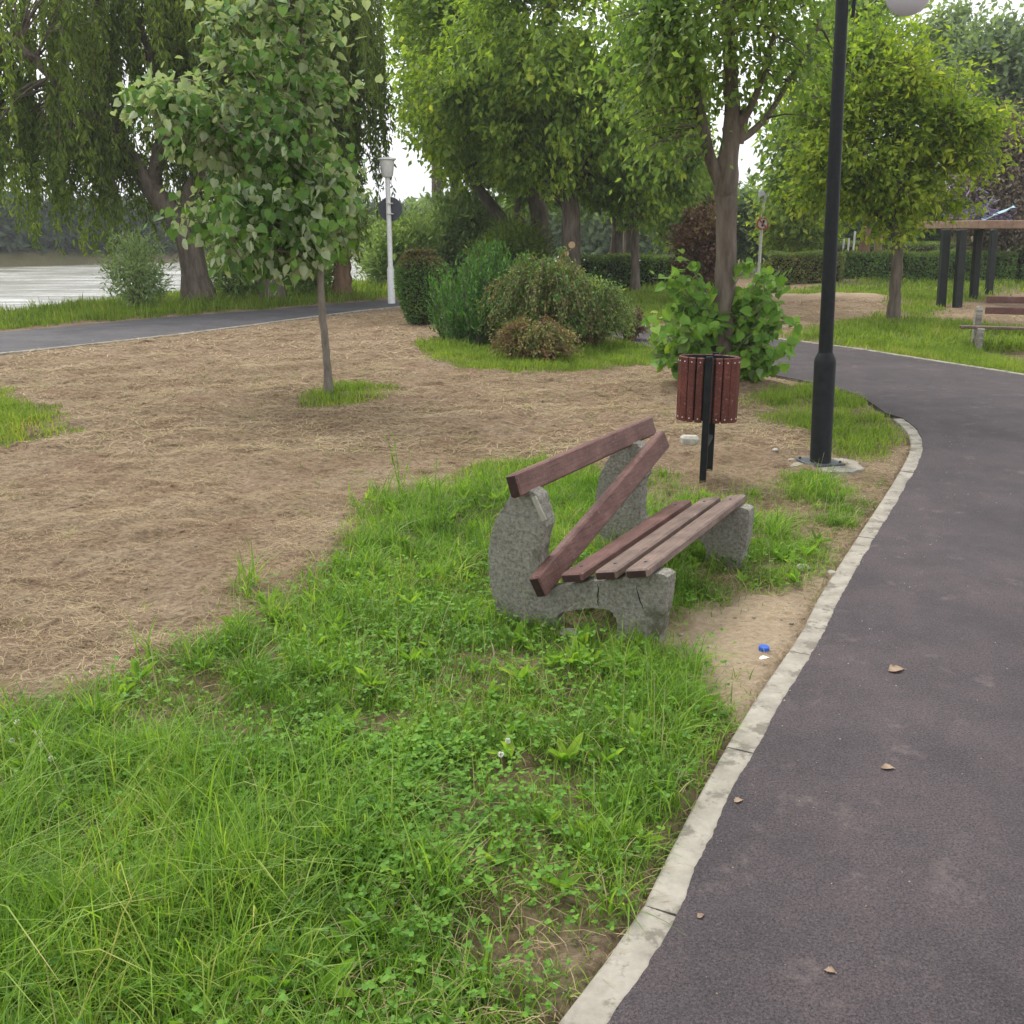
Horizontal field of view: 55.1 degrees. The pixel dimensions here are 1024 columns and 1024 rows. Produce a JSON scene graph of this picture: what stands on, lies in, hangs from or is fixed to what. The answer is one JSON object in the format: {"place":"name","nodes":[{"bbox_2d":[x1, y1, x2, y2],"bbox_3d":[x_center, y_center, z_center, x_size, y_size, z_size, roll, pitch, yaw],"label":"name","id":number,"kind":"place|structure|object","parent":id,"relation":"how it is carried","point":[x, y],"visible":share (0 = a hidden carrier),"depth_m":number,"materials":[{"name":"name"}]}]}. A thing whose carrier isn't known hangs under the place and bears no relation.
{"place":"outdoors","nodes":[
{"label":"outdoors","id":0,"kind":"place"},
{"bbox_2d":[0,274,480,329],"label":"bank grass","id":1,"kind":"structure","parent":0,"point":[356,287],"depth_m":24.17,"materials":[{"name":"green plant"}]},
{"bbox_2d":[0,256,640,309],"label":"river","id":2,"kind":"structure","parent":0,"point":[23,285],"depth_m":65.91,"materials":[{"name":"white liquid"}]},
{"bbox_2d":[0,268,761,352],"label":"road","id":3,"kind":"structure","parent":0,"point":[22,340],"depth_m":20.10,"materials":[{"name":"grey asphalt"}]},
{"bbox_2d":[0,244,1023,1023],"bbox_3d":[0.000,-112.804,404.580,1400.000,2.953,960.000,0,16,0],"label":"ground","id":4,"kind":"structure","parent":0,"point":[248,482],"depth_m":7.15,"materials":[{"name":"brown soil"}]},
{"bbox_2d":[0,0,239,302],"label":"weeping willow","id":5,"kind":"object","parent":4,"relation":"on","point":[96,147],"visible":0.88,"depth_m":23.58,"materials":[{"name":"green plant"}]},
{"bbox_2d":[87,217,183,310],"bbox_3d":[-9.166,-5.916,23.756,2.302,2.336,2.492,0,16,0],"label":"bank willow scrub","id":6,"kind":"object","parent":4,"relation":"on","point":[139,288],"visible":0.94,"depth_m":23.54,"materials":[{"name":"green plant"}]},
{"bbox_2d":[0,306,399,354],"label":"kerb","id":7,"kind":"structure","parent":4,"relation":"on","point":[144,338],"depth_m":18.90,"materials":[{"name":"concrete"}]},
{"bbox_2d":[0,189,418,255],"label":"woods","id":8,"kind":"object","parent":4,"relation":"on","point":[11,239],"visible":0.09,"depth_m":100.60,"materials":[{"name":"green plant"}]},
{"bbox_2d":[205,241,260,300],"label":"bank willow scrub","id":9,"kind":"object","parent":4,"relation":"on","point":[240,283],"visible":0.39,"depth_m":26.79,"materials":[{"name":"green plant"}]},
{"bbox_2d":[110,0,382,393],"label":"young lime tree","id":10,"kind":"object","parent":4,"relation":"on","point":[271,235],"visible":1,"depth_m":10.78,"materials":[{"name":"green plant"}]},
{"bbox_2d":[141,0,396,300],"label":"weeping willow","id":11,"kind":"object","parent":4,"relation":"on","point":[371,47],"visible":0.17,"depth_m":24.98,"materials":[{"name":"green plant"}]},
{"bbox_2d":[270,609,315,675],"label":"tall weed","id":12,"kind":"object","parent":4,"relation":"on","point":[305,618],"visible":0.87,"depth_m":4.22,"materials":[{"name":"green plant"}]},
{"bbox_2d":[285,264,355,295],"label":"bank willow scrub","id":13,"kind":"object","parent":4,"relation":"on","point":[309,282],"visible":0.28,"depth_m":28.78,"materials":[{"name":"green plant"}]},
{"bbox_2d":[298,160,395,297],"bbox_3d":[-5.158,-8.217,28.323,3.625,4.432,4.293,0,16,0],"label":"park tree","id":14,"kind":"object","parent":4,"relation":"on","point":[342,276],"visible":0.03,"depth_m":28.48,"materials":[{"name":"green plant"}]},
{"bbox_2d":[347,479,373,518],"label":"tall weed","id":15,"kind":"object","parent":4,"relation":"on","point":[357,505],"visible":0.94,"depth_m":6.66,"materials":[{"name":"green plant"}]},
{"bbox_2d":[377,157,395,303],"bbox_3d":[-3.250,-7.375,26.004,0.500,3.843,0.500,0,16,0],"label":"white lamp post","id":16,"kind":"object","parent":4,"relation":"on","point":[387,166],"visible":0.93,"depth_m":25.88,"materials":[{"name":"metal"}]},
{"bbox_2d":[379,197,401,220],"bbox_3d":[-3.212,-7.976,25.839,0.620,0.620,0.185,0,16,0],"label":"road sign","id":17,"kind":"object","parent":16,"relation":"attached to","point":[396,209],"visible":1,"depth_m":25.91,"materials":[{"name":"grey metal"}]},
{"bbox_2d":[384,430,411,498],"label":"tall weed","id":18,"kind":"object","parent":4,"relation":"on","point":[396,476],"visible":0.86,"depth_m":7.05,"materials":[{"name":"green plant"}]},
{"bbox_2d":[351,196,458,286],"bbox_3d":[-3.934,-9.489,34.831,4.124,3.308,4.997,0,16,0],"label":"bank willow scrub","id":19,"kind":"object","parent":4,"relation":"on","point":[411,232],"visible":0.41,"depth_m":33.75,"materials":[{"name":"green plant"}]},
{"bbox_2d":[382,0,442,214],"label":"background tree","id":20,"kind":"object","parent":4,"relation":"on","point":[434,186],"visible":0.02,"depth_m":43.39,"materials":[{"name":"green plant"}]},
{"bbox_2d":[0,540,832,1023],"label":"clover","id":21,"kind":"object","parent":4,"relation":"on","point":[480,818],"visible":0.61,"depth_m":3.34,"materials":[{"name":"green plant"}]},
{"bbox_2d":[393,246,449,324],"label":"clipped bush","id":22,"kind":"object","parent":4,"relation":"on","point":[413,267],"visible":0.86,"depth_m":20.32,"materials":[{"name":"green plant"}]},
{"bbox_2d":[3,486,854,1023],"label":"broad leaf weeds","id":23,"kind":"object","parent":4,"relation":"on","point":[571,752],"visible":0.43,"depth_m":3.94,"materials":[{"name":"green plant"}]},
{"bbox_2d":[422,460,451,501],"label":"tall weed","id":24,"kind":"object","parent":4,"relation":"on","point":[435,482],"visible":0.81,"depth_m":7.04,"materials":[{"name":"green plant"}]},
{"bbox_2d":[0,454,875,1023],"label":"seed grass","id":25,"kind":"structure","parent":4,"relation":"on","point":[408,714],"depth_m":3.77,"materials":[{"name":"green plant"}]},
{"bbox_2d":[2,367,875,636],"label":"soil clods","id":26,"kind":"object","parent":4,"relation":"on","point":[254,448],"visible":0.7,"depth_m":9.73,"materials":[{"name":"brown soil"}]},
{"bbox_2d":[0,445,889,1023],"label":"grass","id":27,"kind":"structure","parent":4,"relation":"on","point":[164,917],"depth_m":3.19,"materials":[{"name":"green plant"}]},
{"bbox_2d":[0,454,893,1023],"bbox_3d":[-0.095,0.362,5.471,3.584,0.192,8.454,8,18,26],"label":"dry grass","id":28,"kind":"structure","parent":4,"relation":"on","point":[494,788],"depth_m":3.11,"materials":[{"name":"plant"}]},
{"bbox_2d":[3,440,904,1019],"bbox_3d":[-0.156,0.391,5.490,7.680,0.093,7.667,0,16,0],"label":"grit","id":29,"kind":"object","parent":4,"relation":"on","point":[681,634],"visible":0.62,"depth_m":4.97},
{"bbox_2d":[0,365,909,691],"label":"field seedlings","id":30,"kind":"object","parent":4,"relation":"on","point":[418,477],"visible":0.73,"depth_m":8.69,"materials":[{"name":"green plant"}]},
{"bbox_2d":[383,19,535,195],"bbox_3d":[-1.599,-13.326,36.447,6.787,10.679,8.361,0,16,0],"label":"leaning tree","id":31,"kind":"object","parent":4,"relation":"on","point":[405,131],"visible":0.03,"depth_m":35.15,"materials":[{"name":"green plant"}]},
{"bbox_2d":[375,0,552,263],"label":"park tree","id":32,"kind":"object","parent":4,"relation":"on","point":[419,14],"visible":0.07,"depth_m":31.99,"materials":[{"name":"green plant"}]},
{"bbox_2d":[411,180,526,280],"bbox_3d":[-1.822,-10.510,36.668,4.988,4.280,5.684,0,16,0],"label":"bank willow scrub","id":33,"kind":"object","parent":4,"relation":"on","point":[464,218],"visible":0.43,"depth_m":35.28,"materials":[{"name":"green plant"}]},
{"bbox_2d":[462,467,487,510],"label":"tall weed","id":34,"kind":"object","parent":4,"relation":"on","point":[474,491],"visible":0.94,"depth_m":6.88,"materials":[{"name":"green plant"}]},
{"bbox_2d":[422,235,545,344],"bbox_3d":[-0.396,-3.843,16.892,2.323,1.974,1.930,0,16,0],"label":"juniper shrub","id":35,"kind":"object","parent":4,"relation":"on","point":[463,321],"visible":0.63,"depth_m":16.67,"materials":[{"name":"green plant"}]},
{"bbox_2d":[498,752,503,776],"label":"clover flower","id":36,"kind":"object","parent":4,"relation":"on","point":[501,754],"visible":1,"depth_m":3.47,"materials":[{"name":"white plant"}]},
{"bbox_2d":[457,209,557,282],"bbox_3d":[-0.016,-7.852,30.009,3.117,2.740,4.469,5,17,16],"label":"bank willow scrub","id":37,"kind":"object","parent":4,"relation":"on","point":[519,239],"visible":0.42,"depth_m":29.28,"materials":[{"name":"green plant"}]},
{"bbox_2d":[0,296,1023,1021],"bbox_3d":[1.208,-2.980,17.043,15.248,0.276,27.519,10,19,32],"label":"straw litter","id":38,"kind":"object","parent":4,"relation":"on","point":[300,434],"visible":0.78,"depth_m":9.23,"materials":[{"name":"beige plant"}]},
{"bbox_2d":[0,262,1023,480],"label":"distant grass","id":39,"kind":"structure","parent":4,"relation":"on","point":[882,332],"depth_m":15.57,"materials":[{"name":"green plant"}]},
{"bbox_2d":[483,175,584,228],"bbox_3d":[0.768,-13.381,39.616,6.652,8.033,7.302,-5,17,-16],"label":"background tree","id":40,"kind":"object","parent":4,"relation":"on","point":[520,203],"visible":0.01,"depth_m":39.69,"materials":[{"name":"green plant"}]},
{"bbox_2d":[485,312,584,360],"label":"barberry shrub","id":41,"kind":"object","parent":4,"relation":"on","point":[546,340],"visible":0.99,"depth_m":14.44,"materials":[{"name":"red plant"}]},
{"bbox_2d":[383,0,693,271],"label":"maple tree","id":42,"kind":"object","parent":4,"relation":"on","point":[475,80],"visible":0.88,"depth_m":26.48,"materials":[{"name":"green plant"}]},
{"bbox_2d":[476,246,613,339],"bbox_3d":[0.557,-3.545,16.219,2.406,1.685,2.026,0,16,0],"label":"barberry shrub","id":43,"kind":"object","parent":4,"relation":"on","point":[542,289],"visible":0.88,"depth_m":15.85,"materials":[{"name":"green plant"}]},
{"bbox_2d":[558,628,577,636],"bbox_3d":[0.294,0.591,4.815,0.145,0.028,0.104,0,16,0],"label":"stone","id":44,"kind":"object","parent":4,"relation":"on","point":[568,629],"visible":0.37,"depth_m":4.81,"materials":[{"name":"grey stone"}]},
{"bbox_2d":[403,192,762,257],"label":"thicket","id":45,"kind":"object","parent":4,"relation":"on","point":[595,239],"visible":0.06,"depth_m":75.59,"materials":[{"name":"green plant"}]},
{"bbox_2d":[549,272,640,346],"bbox_3d":[1.306,-3.358,16.360,1.640,1.249,1.509,-10,19,-32],"label":"barberry shrub","id":46,"kind":"object","parent":4,"relation":"on","point":[618,314],"visible":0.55,"depth_m":16.06,"materials":[{"name":"green plant"}]},
{"bbox_2d":[488,417,753,643],"bbox_3d":[0.680,0.066,5.374,0.965,0.856,1.777,9,18,28],"label":"park bench","id":47,"kind":"object","parent":4,"relation":"on","point":[640,553],"visible":0.91,"depth_m":4.94,"materials":[{"name":"concrete"}]},
{"bbox_2d":[616,305,652,339],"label":"shrub","id":48,"kind":"object","parent":4,"relation":"on","point":[641,329],"visible":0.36,"depth_m":17.35,"materials":[{"name":"green plant"}]},
{"bbox_2d":[542,14,741,290],"bbox_3d":[4.004,-10.535,29.216,5.616,8.400,6.481,10,19,30],"label":"street maple","id":49,"kind":"object","parent":4,"relation":"on","point":[680,191],"visible":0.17,"depth_m":28.75,"materials":[{"name":"green plant"}]},
{"bbox_2d":[580,164,705,260],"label":"background tree","id":50,"kind":"object","parent":4,"relation":"on","point":[616,245],"visible":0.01,"depth_m":42.08,"materials":[{"name":"green plant"}]},
{"bbox_2d":[580,252,714,288],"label":"clipped hedge","id":51,"kind":"object","parent":4,"relation":"on","point":[613,268],"visible":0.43,"depth_m":33.81,"materials":[{"name":"green plant"}]},
{"bbox_2d":[623,114,738,257],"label":"background tree","id":52,"kind":"object","parent":4,"relation":"on","point":[627,242],"visible":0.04,"depth_m":45.79,"materials":[{"name":"green plant"}]},
{"bbox_2d":[679,435,699,444],"bbox_3d":[1.639,-0.656,9.055,0.172,0.106,0.120,-3,16,-9],"label":"stone","id":53,"kind":"object","parent":4,"relation":"on","point":[687,439],"visible":0.88,"depth_m":9.00,"materials":[{"name":"white stone"}]},
{"bbox_2d":[662,194,739,292],"bbox_3d":[5.011,-6.950,26.030,1.982,2.867,2.676,0,16,0],"label":"ornamental shrub","id":54,"kind":"object","parent":4,"relation":"on","point":[699,236],"visible":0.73,"depth_m":25.67,"materials":[{"name":"red plant"}]},
{"bbox_2d":[676,352,740,482],"bbox_3d":[1.498,-0.667,7.585,0.407,1.101,0.368,-6,17,-20],"label":"litter bin","id":55,"kind":"object","parent":4,"relation":"on","point":[707,390],"visible":0.98,"depth_m":7.41,"materials":[{"name":"brown paint"}]},
{"bbox_2d":[553,0,879,383],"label":"park tree","id":56,"kind":"object","parent":4,"relation":"on","point":[654,45],"visible":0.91,"depth_m":11.58,"materials":[{"name":"green plant"}]},
{"bbox_2d":[559,418,922,1023],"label":"kerb","id":57,"kind":"structure","parent":4,"relation":"on","point":[599,999],"depth_m":3.32,"materials":[{"name":"concrete"}]},
{"bbox_2d":[715,174,769,265],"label":"background tree","id":58,"kind":"object","parent":4,"relation":"on","point":[744,244],"visible":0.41,"depth_m":52.47,"materials":[{"name":"green plant"}]},
{"bbox_2d":[757,189,768,275],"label":"white lamp post","id":59,"kind":"object","parent":4,"relation":"on","point":[761,193],"visible":0.51,"depth_m":42.32,"materials":[{"name":"metal"}]},
{"bbox_2d":[756,217,768,229],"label":"road sign","id":60,"kind":"object","parent":59,"relation":"attached to","point":[762,223],"visible":0.91,"depth_m":42.10,"materials":[{"name":"white metal"}]},
{"bbox_2d":[758,644,769,651],"bbox_3d":[1.181,0.638,4.598,0.050,0.023,0.050,0,16,0],"label":"bottle cap","id":61,"kind":"object","parent":4,"relation":"on","point":[765,647],"visible":1,"depth_m":4.58,"materials":[{"name":"blue plastic"}]},
{"bbox_2d":[737,164,854,266],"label":"background tree","id":62,"kind":"object","parent":4,"relation":"on","point":[799,240],"visible":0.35,"depth_m":45.31,"materials":[{"name":"green plant"}]},
{"bbox_2d":[765,249,847,284],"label":"clipped hedge","id":63,"kind":"object","parent":4,"relation":"on","point":[806,266],"visible":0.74,"depth_m":35.97,"materials":[{"name":"green plant"}]},
{"bbox_2d":[738,0,933,256],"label":"background tree","id":64,"kind":"object","parent":4,"relation":"on","point":[770,187],"visible":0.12,"depth_m":37.05,"materials":[{"name":"green plant"}]},
{"bbox_2d":[852,231,855,249],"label":"white stake","id":65,"kind":"object","parent":4,"relation":"on","point":[854,240],"visible":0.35,"depth_m":45.27,"materials":[{"name":"paint"}]},
{"bbox_2d":[788,0,928,476],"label":"lamp post","id":66,"kind":"object","parent":4,"relation":"on","point":[824,374],"visible":0.92,"depth_m":7.73,"materials":[{"name":"black metal"}]},
{"bbox_2d":[874,225,882,256],"bbox_3d":[14.763,-10.448,39.657,0.418,2.233,0.440,0,16,0],"label":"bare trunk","id":67,"kind":"object","parent":4,"relation":"on","point":[879,247],"visible":0.1,"depth_m":39.47,"materials":[{"name":"brown wood"}]},
{"bbox_2d":[838,194,929,246],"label":"evergreen tree","id":68,"kind":"object","parent":4,"relation":"on","point":[850,234],"visible":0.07,"depth_m":49.90,"materials":[{"name":"green plant"}]},
{"bbox_2d":[755,0,1023,318],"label":"round crowned tree","id":69,"kind":"object","parent":4,"relation":"on","point":[898,168],"visible":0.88,"depth_m":19.96,"materials":[{"name":"green plant"}]},
{"bbox_2d":[764,240,1021,269],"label":"clipped hedge","id":70,"kind":"object","parent":4,"relation":"on","point":[925,248],"visible":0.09,"depth_m":46.83,"materials":[{"name":"green plant"}]},
{"bbox_2d":[778,338,1023,374],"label":"kerb","id":71,"kind":"structure","parent":4,"relation":"on","point":[991,369],"depth_m":14.63,"materials":[{"name":"concrete"}]},
{"bbox_2d":[841,248,1021,282],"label":"clipped hedge","id":72,"kind":"object","parent":4,"relation":"on","point":[917,265],"visible":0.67,"depth_m":37.10,"materials":[{"name":"green plant"}]},
{"bbox_2d":[904,185,970,246],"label":"evergreen tree","id":73,"kind":"object","parent":4,"relation":"on","point":[936,237],"visible":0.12,"depth_m":52.02,"materials":[{"name":"green plant"}]},
{"bbox_2d":[903,0,996,196],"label":"background tree","id":74,"kind":"object","parent":4,"relation":"on","point":[959,8],"visible":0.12,"depth_m":51.98,"materials":[{"name":"green plant"}]},
{"bbox_2d":[919,220,1023,307],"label":"wooden pergola","id":75,"kind":"structure","parent":4,"relation":"on","point":[960,256],"depth_m":25.04,"materials":[{"name":"paint"}]},
{"bbox_2d":[942,187,1016,220],"bbox_3d":[12.618,-8.308,26.441,1.719,0.909,1.488,0,16,0],"label":"stick heap","id":76,"kind":"object","parent":75,"relation":"on","point":[996,217],"visible":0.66,"depth_m":26.35,"materials":[{"name":"grey wood"}]},
{"bbox_2d":[981,206,1015,219],"bbox_3d":[12.972,-7.983,26.209,0.786,0.389,0.286,0,16,0],"label":"blue sheet","id":77,"kind":"object","parent":75,"relation":"on","point":[1003,211],"visible":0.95,"depth_m":26.15,"materials":[{"name":"blue plastic"}]},
{"bbox_2d":[923,0,1023,181],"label":"background tree","id":78,"kind":"object","parent":4,"relation":"on","point":[1007,70],"visible":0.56,"depth_m":46.65,"materials":[{"name":"green plant"}]},
{"bbox_2d":[923,93,1023,273],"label":"dead conifer","id":79,"kind":"object","parent":4,"relation":"on","point":[1009,193],"visible":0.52,"depth_m":37.05,"materials":[{"name":"plant"}]},
{"bbox_2d":[959,296,1023,349],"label":"park bench","id":80,"kind":"object","parent":4,"relation":"on","point":[977,328],"visible":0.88,"depth_m":16.24,"materials":[{"name":"concrete"}]},
{"bbox_2d":[1002,243,1023,280],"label":"clipped hedge","id":81,"kind":"object","parent":4,"relation":"on","point":[1019,266],"visible":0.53,"depth_m":37.57,"materials":[{"name":"green plant"}]},
{"bbox_2d":[0,0,1023,204],"label":"sky","id":82,"kind":"structure","parent":0,"point":[410,180],"materials":[{"name":"white"}]},
{"bbox_2d":[606,328,1023,1023],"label":"path","id":83,"kind":"structure","parent":0,"point":[918,850],"depth_m":3.40,"materials":[{"name":"grey asphalt"}]},
{"bbox_2d":[734,797,742,801],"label":"fallen leaf","id":84,"kind":"object","parent":83,"relation":"on","point":[737,799],"visible":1,"depth_m":3.34,"materials":[{"name":"beige plant"}]},
{"bbox_2d":[824,966,836,973],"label":"fallen leaf","id":85,"kind":"object","parent":83,"relation":"on","point":[829,969],"visible":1,"depth_m":2.57,"materials":[{"name":"beige plant"}]},
{"bbox_2d":[706,422,1019,994],"bbox_3d":[3.554,0.399,5.372,3.311,0.009,9.982,8,18,25],"label":"path grit","id":86,"kind":"object","parent":83,"relation":"on","point":[839,714],"visible":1,"depth_m":4.05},
{"bbox_2d":[881,763,894,768],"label":"fallen leaf","id":87,"kind":"object","parent":83,"relation":"on","point":[886,766],"visible":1,"depth_m":3.54,"materials":[{"name":"beige plant"}]},
{"bbox_2d":[888,664,903,671],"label":"fallen leaf","id":88,"kind":"object","parent":83,"relation":"on","point":[895,668],"visible":1,"depth_m":4.33,"materials":[{"name":"beige plant"}]}
]}

